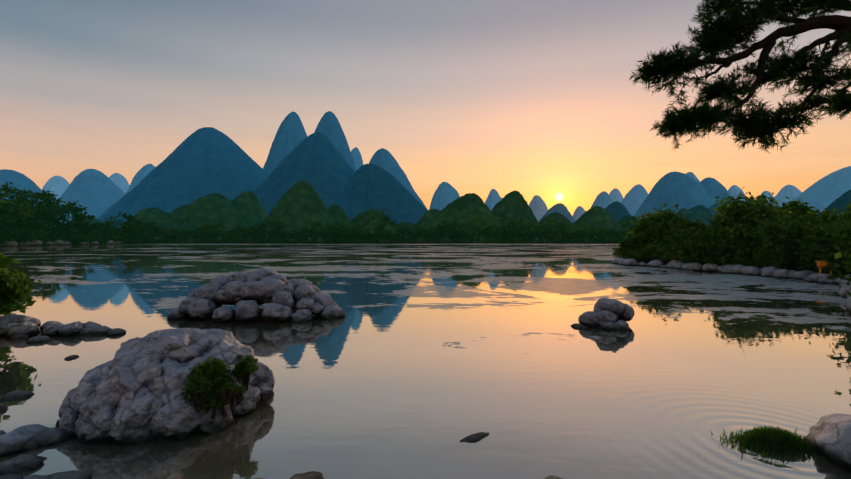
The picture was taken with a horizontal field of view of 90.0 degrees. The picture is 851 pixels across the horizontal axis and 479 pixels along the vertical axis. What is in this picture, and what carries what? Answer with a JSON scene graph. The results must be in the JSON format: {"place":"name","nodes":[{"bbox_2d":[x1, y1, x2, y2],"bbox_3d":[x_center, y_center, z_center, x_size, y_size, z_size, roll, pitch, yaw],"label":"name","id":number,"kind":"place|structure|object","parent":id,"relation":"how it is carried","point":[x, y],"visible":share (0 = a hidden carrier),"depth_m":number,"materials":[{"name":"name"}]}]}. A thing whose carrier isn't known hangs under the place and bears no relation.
{"place":"outdoors","nodes":[
{"label":"outdoors","id":0,"kind":"place"},
{"bbox_2d":[0,252,823,461],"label":"bushes","id":1,"kind":"object","parent":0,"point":[15,288],"visible":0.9,"depth_m":4.60,"materials":[{"name":"green plant"}]},
{"bbox_2d":[3,238,838,285],"bbox_3d":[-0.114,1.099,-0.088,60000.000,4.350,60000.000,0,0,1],"label":"terrain","id":2,"kind":"structure","parent":0,"point":[320,241],"depth_m":190.65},
{"bbox_2d":[0,239,121,245],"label":"bank rocks","id":3,"kind":"structure","parent":2,"relation":"on","point":[34,243],"depth_m":145.66,"materials":[{"name":"stone"}]},
{"bbox_2d":[0,313,125,337],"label":"shore rock","id":4,"kind":"object","parent":2,"relation":"on","point":[13,324],"visible":0.94,"depth_m":9.21,"materials":[{"name":"stone"}]},
{"bbox_2d":[55,328,274,444],"bbox_3d":[-3.094,1.723,5.321,2.263,1.202,2.166,0,0,1],"label":"outcrop rock","id":5,"kind":"object","parent":2,"relation":"on","point":[130,392],"visible":0.85,"depth_m":4.58,"materials":[{"name":"stone"}]},
{"bbox_2d":[194,371,250,418],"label":"plant stems","id":6,"kind":"object","parent":5,"relation":"on","point":[229,396],"visible":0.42,"depth_m":4.59,"materials":[{"name":"brown plant"}]},
{"bbox_2d":[0,204,616,242],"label":"tree trunks","id":7,"kind":"object","parent":2,"relation":"on","point":[87,232],"visible":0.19,"depth_m":187.17,"materials":[{"name":"brown plant"}]},
{"bbox_2d":[0,182,701,245],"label":"distant trees","id":8,"kind":"object","parent":2,"relation":"on","point":[22,209],"visible":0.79,"depth_m":184.97,"materials":[{"name":"green plant"}]},
{"bbox_2d":[0,334,850,478],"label":"shore rocks","id":9,"kind":"object","parent":2,"relation":"on","point":[828,437],"visible":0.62,"depth_m":4.07,"materials":[{"name":"stone"}]},
{"bbox_2d":[611,258,850,311],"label":"bank rocks","id":10,"kind":"structure","parent":2,"relation":"on","point":[779,273],"depth_m":23.99,"materials":[{"name":"stone"}]},
{"bbox_2d":[815,261,831,274],"bbox_3d":[19.333,1.449,20.558,0.700,0.770,0.360,0,0,1],"label":"wooden signpost","id":11,"kind":"object","parent":10,"relation":"on","point":[823,264],"visible":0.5,"depth_m":20.52,"materials":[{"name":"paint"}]},
{"bbox_2d":[623,204,850,275],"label":"bank stems","id":12,"kind":"object","parent":2,"relation":"on","point":[648,260],"visible":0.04,"depth_m":23.78,"materials":[{"name":"brown plant"}]},
{"bbox_2d":[612,186,850,295],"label":"bank scrub","id":13,"kind":"object","parent":12,"relation":"on","point":[749,228],"visible":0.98,"depth_m":27.03,"materials":[{"name":"green plant"}]},
{"bbox_2d":[635,0,850,146],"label":"tree branches","id":14,"kind":"object","parent":2,"relation":"on","point":[836,23],"visible":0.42,"depth_m":4.22,"materials":[{"name":"green plant"}]},
{"bbox_2d":[629,0,850,153],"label":"pine needles","id":15,"kind":"object","parent":14,"relation":"attached to","point":[695,52],"visible":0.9,"depth_m":4.11,"materials":[{"name":"green plant"}]},
{"bbox_2d":[0,244,850,478],"bbox_3d":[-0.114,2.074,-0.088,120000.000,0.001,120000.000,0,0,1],"label":"water surface","id":16,"kind":"object","parent":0,"point":[419,361],"depth_m":7.15,"materials":[{"name":"grey liquid"}]},
{"bbox_2d":[167,269,344,322],"bbox_3d":[-4.471,1.562,11.911,4.685,1.447,3.028,0,0,1],"label":"rock heap","id":17,"kind":"object","parent":16,"relation":"on","point":[247,294],"visible":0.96,"depth_m":11.01,"materials":[{"name":"stone"}]},
{"bbox_2d":[570,297,633,330],"bbox_3d":[4.329,1.890,10.121,1.677,0.932,1.085,0,0,-31],"label":"islet rock","id":18,"kind":"object","parent":16,"relation":"on","point":[610,314],"visible":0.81,"depth_m":10.01,"materials":[{"name":"stone"}]},
{"bbox_2d":[0,111,850,237],"bbox_3d":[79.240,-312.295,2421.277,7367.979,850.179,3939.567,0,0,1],"label":"mountains","id":19,"kind":"structure","parent":0,"point":[300,180],"depth_m":1771.83,"materials":[{"name":"blue stone"}]},
{"bbox_2d":[0,0,850,215],"label":"sky","id":20,"kind":"structure","parent":0,"point":[531,98],"materials":[{"name":"orange"}]}
]}

